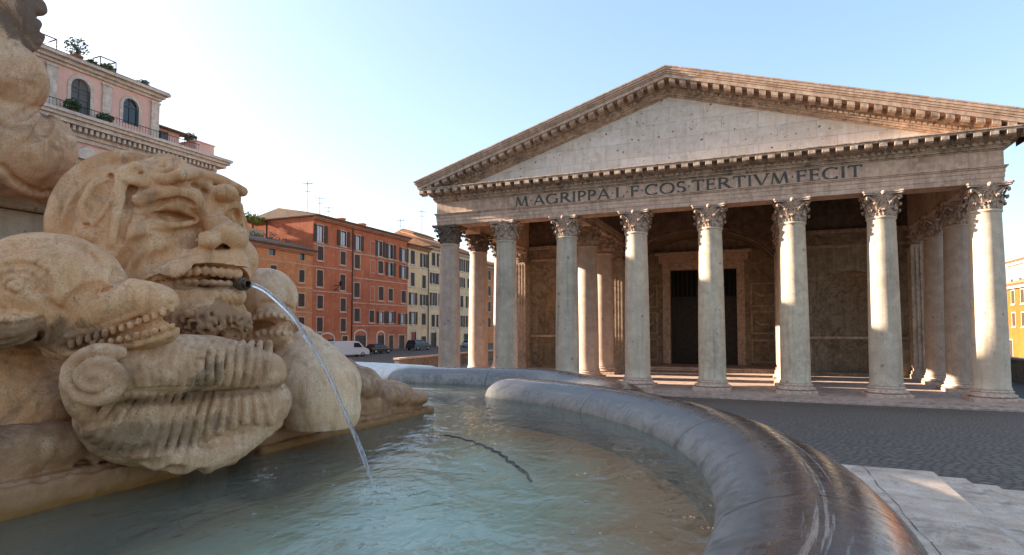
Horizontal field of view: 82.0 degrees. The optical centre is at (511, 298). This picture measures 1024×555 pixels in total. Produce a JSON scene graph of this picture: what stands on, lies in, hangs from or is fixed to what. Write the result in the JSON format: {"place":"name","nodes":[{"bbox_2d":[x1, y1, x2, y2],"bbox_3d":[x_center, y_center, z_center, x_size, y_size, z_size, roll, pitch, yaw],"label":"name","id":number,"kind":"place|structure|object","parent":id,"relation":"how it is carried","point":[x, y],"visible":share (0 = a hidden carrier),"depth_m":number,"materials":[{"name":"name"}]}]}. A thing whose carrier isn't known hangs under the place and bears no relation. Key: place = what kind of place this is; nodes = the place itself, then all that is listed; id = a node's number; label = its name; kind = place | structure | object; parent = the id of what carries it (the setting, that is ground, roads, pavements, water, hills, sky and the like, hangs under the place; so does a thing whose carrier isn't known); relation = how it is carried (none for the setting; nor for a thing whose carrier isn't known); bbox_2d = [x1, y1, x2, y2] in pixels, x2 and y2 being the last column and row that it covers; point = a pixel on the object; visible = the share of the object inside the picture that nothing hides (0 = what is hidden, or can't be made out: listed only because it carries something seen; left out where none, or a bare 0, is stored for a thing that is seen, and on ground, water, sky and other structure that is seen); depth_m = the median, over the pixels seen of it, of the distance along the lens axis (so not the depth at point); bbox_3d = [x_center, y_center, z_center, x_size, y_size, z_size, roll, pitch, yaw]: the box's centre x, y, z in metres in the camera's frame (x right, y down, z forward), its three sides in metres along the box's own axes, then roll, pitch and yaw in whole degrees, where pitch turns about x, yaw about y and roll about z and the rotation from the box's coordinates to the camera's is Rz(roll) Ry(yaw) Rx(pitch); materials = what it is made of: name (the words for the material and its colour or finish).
{"place":"outdoors","nodes":[
{"label":"outdoors","id":0,"kind":"place"},
{"bbox_2d":[37,0,1023,282],"label":"sky","id":1,"kind":"structure","parent":0,"point":[359,101],"materials":[{"name":"blue"}]},
{"bbox_2d":[345,343,1023,490],"bbox_3d":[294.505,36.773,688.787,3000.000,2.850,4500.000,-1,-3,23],"label":"ground","id":2,"kind":"structure","parent":0,"point":[979,447],"depth_m":18.10,"materials":[{"name":"grey stone"}]},
{"bbox_2d":[33,44,232,172],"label":"pink palazzo","id":3,"kind":"structure","parent":2,"relation":"on","point":[130,106],"depth_m":53.18,"materials":[{"name":"paint"}]},
{"bbox_2d":[43,34,56,48],"bbox_3d":[-40.252,-21.537,49.432,2.100,1.343,2.600,-1,-3,23],"label":"awning frame","id":4,"kind":"object","parent":3,"relation":"on","point":[51,40],"visible":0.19,"depth_m":50.17,"materials":[{"name":"metal"}]},
{"bbox_2d":[63,98,81,111],"bbox_3d":[-37.292,-16.302,49.927,1.342,1.474,1.375,2,-3,-36],"label":"potted plant","id":5,"kind":"object","parent":3,"relation":"on","point":[75,103],"visible":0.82,"depth_m":49.72,"materials":[{"name":"green plant"}]},
{"bbox_2d":[64,37,90,58],"bbox_3d":[-38.206,-21.881,51.639,1.881,2.243,1.711,0,-3,9],"label":"potted plant","id":6,"kind":"object","parent":3,"relation":"on","point":[77,52],"visible":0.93,"depth_m":51.48,"materials":[{"name":"green plant"}]},
{"bbox_2d":[66,75,93,116],"bbox_3d":[-37.840,-17.630,51.534,0.320,3.780,2.160,-1,-3,23],"label":"arched window","id":7,"kind":"structure","parent":3,"relation":"in","point":[77,89],"depth_m":51.77,"materials":[{"name":"stone"}]},
{"bbox_2d":[84,58,99,65],"bbox_3d":[-37.794,-21.094,52.731,1.277,0.776,1.248,0,-3,-4],"label":"potted plant","id":8,"kind":"object","parent":3,"relation":"on","point":[92,61],"visible":0.3,"depth_m":52.55,"materials":[{"name":"green plant"}]},
{"bbox_2d":[86,56,116,67],"bbox_3d":[-38.072,-21.341,54.533,2.100,1.443,1.500,-1,-3,23],"label":"awning frame","id":9,"kind":"object","parent":3,"relation":"on","point":[115,63],"visible":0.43,"depth_m":54.09,"materials":[{"name":"metal"}]},
{"bbox_2d":[96,112,114,122],"bbox_3d":[-36.237,-16.000,52.414,1.452,1.108,1.524,-1,-3,23],"label":"potted plant","id":10,"kind":"object","parent":3,"relation":"on","point":[104,117],"visible":0.76,"depth_m":52.17,"materials":[{"name":"green plant"}]},
{"bbox_2d":[99,63,116,71],"bbox_3d":[-37.097,-21.120,54.017,1.562,0.950,1.451,1,-3,-14],"label":"potted plant","id":11,"kind":"object","parent":3,"relation":"on","point":[108,66],"visible":0.56,"depth_m":53.77,"materials":[{"name":"green plant"}]},
{"bbox_2d":[119,95,141,127],"bbox_3d":[-36.093,-17.807,55.639,0.320,2.730,2.060,-1,-3,23],"label":"arched window","id":12,"kind":"structure","parent":3,"relation":"in","point":[128,109],"depth_m":55.77,"materials":[{"name":"glass"}]},
{"bbox_2d":[182,132,197,140],"bbox_3d":[-33.980,-17.025,62.146,1.460,1.154,1.453,-1,-3,23],"label":"potted plant","id":13,"kind":"object","parent":3,"relation":"on","point":[190,137],"visible":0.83,"depth_m":61.85,"materials":[{"name":"green plant"}]},
{"bbox_2d":[248,227,317,328],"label":"orange house","id":14,"kind":"structure","parent":2,"relation":"on","point":[293,262],"depth_m":87.85,"materials":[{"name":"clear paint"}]},
{"bbox_2d":[244,211,269,237],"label":"roof pergola","id":15,"kind":"object","parent":14,"relation":"on","point":[254,219],"visible":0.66,"depth_m":92.91,"materials":[{"name":"green plant"}]},
{"bbox_2d":[262,232,279,239],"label":"potted plant","id":16,"kind":"object","parent":14,"relation":"on","point":[271,237],"visible":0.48,"depth_m":88.33,"materials":[{"name":"green plant"}]},
{"bbox_2d":[297,292,305,308],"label":"window","id":17,"kind":"structure","parent":14,"relation":"in","point":[301,296],"depth_m":88.74,"materials":[{"name":"brown"}]},
{"bbox_2d":[298,316,304,324],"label":"window","id":18,"kind":"structure","parent":14,"relation":"in","point":[301,319],"depth_m":88.81,"materials":[{"name":"brown"}]},
{"bbox_2d":[298,268,305,283],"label":"window","id":19,"kind":"structure","parent":14,"relation":"in","point":[301,272],"depth_m":88.88,"materials":[{"name":"brown"}]},
{"bbox_2d":[247,207,412,348],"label":"red house","id":20,"kind":"structure","parent":2,"relation":"on","point":[360,282],"depth_m":99.84,"materials":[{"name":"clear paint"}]},
{"bbox_2d":[315,316,323,332],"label":"window","id":21,"kind":"structure","parent":20,"relation":"in","point":[319,329],"depth_m":92.26,"materials":[{"name":"brown"}]},
{"bbox_2d":[315,269,324,288],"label":"window","id":22,"kind":"structure","parent":20,"relation":"in","point":[319,274],"depth_m":92.51,"materials":[{"name":"brown"}]},
{"bbox_2d":[313,223,327,243],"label":"window","id":23,"kind":"structure","parent":20,"relation":"in","point":[317,229],"depth_m":92.94,"materials":[{"name":"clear glass"}]},
{"bbox_2d":[316,245,324,262],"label":"window","id":24,"kind":"structure","parent":20,"relation":"in","point":[320,254],"depth_m":92.78,"materials":[{"name":"brown"}]},
{"bbox_2d":[316,294,324,310],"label":"window","id":25,"kind":"structure","parent":20,"relation":"in","point":[319,299],"depth_m":92.40,"materials":[{"name":"brown"}]},
{"bbox_2d":[321,332,334,340],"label":"doorway","id":26,"kind":"structure","parent":20,"relation":"in","point":[325,332],"depth_m":94.45,"materials":[{"name":"stone"}]},
{"bbox_2d":[339,250,346,266],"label":"window","id":27,"kind":"structure","parent":20,"relation":"in","point":[342,254],"depth_m":97.64,"materials":[{"name":"brown"}]},
{"bbox_2d":[339,273,346,291],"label":"window","id":28,"kind":"structure","parent":20,"relation":"in","point":[342,277],"depth_m":97.57,"materials":[{"name":"brown"}]},
{"bbox_2d":[339,297,346,312],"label":"window","id":29,"kind":"structure","parent":20,"relation":"in","point":[342,301],"depth_m":97.42,"materials":[{"name":"brown"}]},
{"bbox_2d":[339,318,346,332],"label":"window","id":30,"kind":"structure","parent":20,"relation":"in","point":[342,320],"depth_m":97.33,"materials":[{"name":"brown"}]},
{"bbox_2d":[337,229,349,247],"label":"window","id":31,"kind":"structure","parent":20,"relation":"in","point":[341,241],"depth_m":98.08,"materials":[{"name":"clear glass"}]},
{"bbox_2d":[353,253,360,270],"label":"window","id":32,"kind":"structure","parent":20,"relation":"in","point":[357,257],"depth_m":101.12,"materials":[{"name":"brown"}]},
{"bbox_2d":[353,282,360,298],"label":"window","id":33,"kind":"structure","parent":20,"relation":"in","point":[356,295],"depth_m":100.83,"materials":[{"name":"brown"}]},
{"bbox_2d":[353,307,360,322],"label":"window","id":34,"kind":"structure","parent":20,"relation":"in","point":[356,319],"depth_m":100.72,"materials":[{"name":"brown"}]},
{"bbox_2d":[354,234,363,251],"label":"window","id":35,"kind":"structure","parent":20,"relation":"in","point":[356,238],"depth_m":101.77,"materials":[{"name":"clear glass"}]},
{"bbox_2d":[354,329,366,346],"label":"doorway","id":36,"kind":"structure","parent":20,"relation":"in","point":[361,338],"depth_m":102.00,"materials":[{"name":"stone"}]},
{"bbox_2d":[368,310,375,323],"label":"window","id":37,"kind":"structure","parent":20,"relation":"in","point":[371,313],"depth_m":104.60,"materials":[{"name":"brown"}]},
{"bbox_2d":[375,240,384,257],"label":"window","id":38,"kind":"structure","parent":20,"relation":"in","point":[378,243],"depth_m":107.36,"materials":[{"name":"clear glass"}]},
{"bbox_2d":[377,260,383,274],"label":"window","id":39,"kind":"structure","parent":20,"relation":"in","point":[380,263],"depth_m":107.36,"materials":[{"name":"brown"}]},
{"bbox_2d":[376,331,384,344],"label":"doorway","id":40,"kind":"structure","parent":20,"relation":"in","point":[379,338],"depth_m":107.02,"materials":[{"name":"stone"}]},
{"bbox_2d":[378,286,384,301],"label":"window","id":41,"kind":"structure","parent":20,"relation":"in","point":[380,288],"depth_m":107.15,"materials":[{"name":"brown"}]},
{"bbox_2d":[377,311,386,323],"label":"window","id":42,"kind":"structure","parent":20,"relation":"in","point":[379,313],"depth_m":107.52,"materials":[{"name":"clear glass"}]},
{"bbox_2d":[387,288,392,301],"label":"window","id":43,"kind":"structure","parent":20,"relation":"in","point":[390,290],"depth_m":110.02,"materials":[{"name":"brown"}]},
{"bbox_2d":[386,243,395,260],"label":"window","id":44,"kind":"structure","parent":20,"relation":"in","point":[389,253],"depth_m":110.53,"materials":[{"name":"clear glass"}]},
{"bbox_2d":[386,262,395,277],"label":"window","id":45,"kind":"structure","parent":20,"relation":"in","point":[390,266],"depth_m":110.45,"materials":[{"name":"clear glass"}]},
{"bbox_2d":[388,334,393,348],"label":"doorway","id":46,"kind":"structure","parent":20,"relation":"in","point":[390,338],"depth_m":109.94,"materials":[{"name":"brown wood"}]},
{"bbox_2d":[387,311,395,323],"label":"window","id":47,"kind":"structure","parent":20,"relation":"in","point":[389,313],"depth_m":110.15,"materials":[{"name":"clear glass"}]},
{"bbox_2d":[398,334,404,348],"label":"doorway","id":48,"kind":"structure","parent":20,"relation":"in","point":[401,337],"depth_m":113.23,"materials":[{"name":"brown wood"}]},
{"bbox_2d":[400,290,406,304],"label":"window","id":49,"kind":"structure","parent":20,"relation":"in","point":[403,292],"depth_m":113.98,"materials":[{"name":"brown"}]},
{"bbox_2d":[399,313,407,324],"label":"window","id":50,"kind":"structure","parent":20,"relation":"in","point":[403,318],"depth_m":114.04,"materials":[{"name":"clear glass"}]},
{"bbox_2d":[400,247,408,263],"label":"window","id":51,"kind":"structure","parent":20,"relation":"in","point":[402,251],"depth_m":114.54,"materials":[{"name":"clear glass"}]},
{"bbox_2d":[400,265,408,279],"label":"window","id":52,"kind":"structure","parent":20,"relation":"in","point":[404,271],"depth_m":114.47,"materials":[{"name":"clear glass"}]},
{"bbox_2d":[329,341,369,355],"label":"white van","id":53,"kind":"object","parent":2,"relation":"on","point":[356,348],"visible":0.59,"depth_m":80.53,"materials":[{"name":"paint"}]},
{"bbox_2d":[366,344,391,353],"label":"parked car","id":54,"kind":"object","parent":2,"relation":"on","point":[379,348],"visible":0.82,"depth_m":90.27,"materials":[{"name":"black paint"}]},
{"bbox_2d":[405,340,430,349],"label":"parked suv","id":55,"kind":"object","parent":2,"relation":"on","point":[416,344],"visible":1,"depth_m":103.03,"materials":[{"name":"blue paint"}]},
{"bbox_2d":[407,243,432,343],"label":"cream house","id":56,"kind":"structure","parent":2,"relation":"on","point":[418,303],"depth_m":118.85,"materials":[{"name":"paint"}]},
{"bbox_2d":[410,249,415,265],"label":"window","id":57,"kind":"structure","parent":56,"relation":"in","point":[412,253],"depth_m":117.20,"materials":[{"name":"stone"}]},
{"bbox_2d":[410,272,415,287],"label":"window","id":58,"kind":"structure","parent":56,"relation":"in","point":[412,274],"depth_m":117.03,"materials":[{"name":"stone"}]},
{"bbox_2d":[409,292,416,305],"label":"window","id":59,"kind":"structure","parent":56,"relation":"in","point":[412,295],"depth_m":117.17,"materials":[{"name":"glass"}]},
{"bbox_2d":[409,311,417,325],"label":"window","id":60,"kind":"structure","parent":56,"relation":"in","point":[411,314],"depth_m":117.11,"materials":[{"name":"glass"}]},
{"bbox_2d":[410,328,416,339],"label":"doorway","id":61,"kind":"structure","parent":56,"relation":"in","point":[412,334],"depth_m":117.13,"materials":[{"name":"stone"}]},
{"bbox_2d":[421,313,425,325],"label":"window","id":62,"kind":"structure","parent":56,"relation":"in","point":[423,316],"depth_m":120.54,"materials":[{"name":"grey glass"}]},
{"bbox_2d":[420,253,427,268],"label":"window","id":63,"kind":"structure","parent":56,"relation":"in","point":[422,257],"depth_m":121.24,"materials":[{"name":"glass"}]},
{"bbox_2d":[420,294,427,306],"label":"window","id":64,"kind":"structure","parent":56,"relation":"in","point":[421,295],"depth_m":120.95,"materials":[{"name":"glass"}]},
{"bbox_2d":[422,274,426,289],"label":"window","id":65,"kind":"structure","parent":56,"relation":"in","point":[423,276],"depth_m":120.90,"materials":[{"name":"glass"}]},
{"bbox_2d":[397,231,469,346],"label":"cream house","id":66,"kind":"structure","parent":2,"relation":"on","point":[434,268],"depth_m":125.94,"materials":[{"name":"paint"}]},
{"bbox_2d":[395,228,435,239],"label":"roof","id":67,"kind":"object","parent":66,"relation":"on","point":[416,233],"visible":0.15,"depth_m":131.92,"materials":[{"name":"tile"}]},
{"bbox_2d":[431,252,435,266],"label":"window","id":68,"kind":"structure","parent":66,"relation":"in","point":[433,255],"depth_m":124.65,"materials":[{"name":"glass"}]},
{"bbox_2d":[430,272,436,284],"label":"window","id":69,"kind":"structure","parent":66,"relation":"in","point":[432,274],"depth_m":124.64,"materials":[{"name":"glass"}]},
{"bbox_2d":[430,292,436,306],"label":"window","id":70,"kind":"structure","parent":66,"relation":"in","point":[432,294],"depth_m":124.45,"materials":[{"name":"glass"}]},
{"bbox_2d":[431,314,435,327],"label":"window","id":71,"kind":"structure","parent":66,"relation":"in","point":[432,315],"depth_m":123.82,"materials":[{"name":"glass"}]},
{"bbox_2d":[430,329,436,346],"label":"doorway","id":72,"kind":"structure","parent":66,"relation":"in","point":[433,336],"depth_m":124.21,"materials":[{"name":"stone"}]},
{"bbox_2d":[437,253,439,267],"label":"window","id":73,"kind":"structure","parent":66,"relation":"in","point":[438,256],"depth_m":126.29,"materials":[{"name":"glass"}]},
{"bbox_2d":[459,258,464,272],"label":"window","id":74,"kind":"structure","parent":66,"relation":"in","point":[460,259],"depth_m":136.55,"materials":[{"name":"glass"}]},
{"bbox_2d":[460,295,463,308],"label":"window","id":75,"kind":"structure","parent":66,"relation":"in","point":[461,296],"depth_m":136.02,"materials":[{"name":"glass"}]},
{"bbox_2d":[460,277,464,288],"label":"window","id":76,"kind":"structure","parent":66,"relation":"in","point":[461,287],"depth_m":136.39,"materials":[{"name":"glass"}]},
{"bbox_2d":[460,315,464,327],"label":"window","id":77,"kind":"structure","parent":66,"relation":"in","point":[461,322],"depth_m":136.14,"materials":[{"name":"glass"}]},
{"bbox_2d":[463,330,468,340],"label":"doorway","id":78,"kind":"structure","parent":66,"relation":"in","point":[465,336],"depth_m":137.66,"materials":[{"name":"stone"}]},
{"bbox_2d":[466,260,469,273],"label":"window","id":79,"kind":"structure","parent":66,"relation":"in","point":[467,261],"depth_m":138.67,"materials":[{"name":"glass"}]},
{"bbox_2d":[393,350,492,365],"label":"parapet wall","id":80,"kind":"structure","parent":2,"relation":"on","point":[431,360],"depth_m":71.47,"materials":[{"name":"stone"}]},
{"bbox_2d":[487,261,494,342],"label":"terracotta house","id":81,"kind":"structure","parent":2,"relation":"on","point":[490,274],"depth_m":150.40,"materials":[{"name":"brown paint"}]},
{"bbox_2d":[413,65,1023,411],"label":"ancient temple","id":82,"kind":"structure","parent":2,"relation":"on","point":[671,231],"depth_m":47.37,"materials":[{"name":"beige stone"}]},
{"bbox_2d":[671,269,737,364],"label":"bronze door","id":83,"kind":"structure","parent":82,"relation":"in","point":[684,311],"depth_m":71.75,"materials":[{"name":"black metal"}]},
{"bbox_2d":[1003,489,1023,502],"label":"fountain step","id":84,"kind":"object","parent":2,"relation":"on","point":[1018,494],"visible":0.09,"depth_m":6.74,"materials":[{"name":"stone"}]},
{"bbox_2d":[974,484,1023,521],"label":"fountain step","id":85,"kind":"object","parent":84,"relation":"on","point":[1008,501],"visible":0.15,"depth_m":5.99,"materials":[{"name":"stone"}]},
{"bbox_2d":[939,476,1023,548],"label":"fountain step","id":86,"kind":"object","parent":85,"relation":"on","point":[1006,521],"visible":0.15,"depth_m":5.20,"materials":[{"name":"stone"}]},
{"bbox_2d":[841,464,1023,554],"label":"fountain step","id":87,"kind":"object","parent":86,"relation":"on","point":[937,514],"visible":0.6,"depth_m":4.59,"materials":[{"name":"stone"}]},
{"bbox_2d":[109,362,928,554],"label":"fountain basin","id":88,"kind":"object","parent":87,"relation":"on","point":[738,485],"visible":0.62,"depth_m":3.25,"materials":[{"name":"stone"}]},
{"bbox_2d":[0,340,433,554],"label":"rocky base","id":89,"kind":"object","parent":88,"relation":"in","point":[53,470],"visible":0.52,"depth_m":2.77,"materials":[{"name":"stone"}]},
{"bbox_2d":[0,195,46,238],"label":"stone pedestal","id":90,"kind":"object","parent":89,"relation":"on","point":[18,216],"visible":0.03,"depth_m":3.51,"materials":[{"name":"stone"}]},
{"bbox_2d":[0,0,78,203],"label":"coiled beast","id":91,"kind":"object","parent":90,"relation":"on","point":[39,150],"visible":0.8,"depth_m":3.12,"materials":[{"name":"stone"}]},
{"bbox_2d":[0,232,179,425],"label":"stone dolphin","id":92,"kind":"object","parent":89,"relation":"on","point":[64,298],"visible":0.86,"depth_m":2.38},
{"bbox_2d":[43,150,257,340],"bbox_3d":[-1.993,-0.224,3.374,0.993,1.171,0.975,1,-3,-21],"label":"satyr mask","id":93,"kind":"object","parent":89,"relation":"on","point":[178,226],"visible":0.66,"depth_m":3.05,"materials":[{"name":"stone"}]},
{"bbox_2d":[251,283,377,495],"bbox_3d":[-0.989,0.410,2.893,0.832,1.008,0.032,-1,-3,25],"label":"water jet","id":94,"kind":"object","parent":93,"relation":"attached to","point":[282,305],"visible":1,"depth_m":2.84,"materials":[{"name":"white"}]},
{"bbox_2d":[58,334,291,474],"bbox_3d":[-1.601,0.504,2.863,0.657,0.671,1.244,-1,-3,23],"label":"stone shell","id":95,"kind":"object","parent":89,"relation":"on","point":[189,403],"visible":0.98,"depth_m":2.61},
{"bbox_2d":[243,268,361,431],"bbox_3d":[-1.564,0.312,3.944,1.235,1.035,0.531,-1,-3,23],"label":"stone dolphin","id":96,"kind":"object","parent":89,"relation":"on","point":[315,406],"visible":0.62,"depth_m":3.68},
{"bbox_2d":[14,378,689,537],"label":"water","id":97,"kind":"structure","parent":88,"relation":"in","point":[419,387],"depth_m":4.69,"materials":[{"name":"teal liquid"}]},
{"bbox_2d":[252,452,587,541],"bbox_3d":[-0.523,0.850,2.737,1.277,0.080,1.778,2,-3,-30],"label":"foam","id":98,"kind":"object","parent":97,"relation":"on","point":[431,504],"visible":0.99,"depth_m":2.58,"materials":[{"name":"white"}]},
{"bbox_2d":[435,434,531,482],"bbox_3d":[-0.167,0.940,3.593,0.147,0.047,1.399,1,-3,-27],"label":"water hose","id":99,"kind":"object","parent":97,"relation":"on","point":[519,468],"visible":0.96,"depth_m":3.48,"materials":[{"name":"black rubber"}]},
{"bbox_2d":[1005,257,1023,282],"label":"tan house","id":100,"kind":"structure","parent":2,"relation":"on","point":[1015,267],"depth_m":108.32,"materials":[{"name":"brown"}]},
{"bbox_2d":[1006,279,1023,357],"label":"yellow house","id":101,"kind":"structure","parent":2,"relation":"on","point":[1015,295],"depth_m":98.59,"materials":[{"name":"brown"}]},
{"bbox_2d":[1009,339,1013,356],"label":"window","id":102,"kind":"structure","parent":101,"relation":"in","point":[1011,340],"depth_m":101.18,"materials":[{"name":"white wood"}]},
{"bbox_2d":[1010,289,1015,305],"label":"window","id":103,"kind":"structure","parent":101,"relation":"in","point":[1013,291],"depth_m":99.76,"materials":[{"name":"white"}]},
{"bbox_2d":[1011,312,1016,327],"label":"window","id":104,"kind":"structure","parent":101,"relation":"in","point":[1014,313],"depth_m":99.54,"materials":[{"name":"white"}]},
{"bbox_2d":[1019,288,1023,304],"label":"window","id":105,"kind":"structure","parent":101,"relation":"in","point":[1022,289],"depth_m":96.24,"materials":[{"name":"white"}]},
{"bbox_2d":[1020,312,1023,327],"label":"window","id":106,"kind":"structure","parent":101,"relation":"in","point":[1022,313],"depth_m":96.38,"materials":[{"name":"white"}]},
{"bbox_2d":[1010,356,1023,382],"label":"parapet wall","id":107,"kind":"structure","parent":2,"relation":"on","point":[1017,369],"depth_m":53.63,"materials":[{"name":"stone"}]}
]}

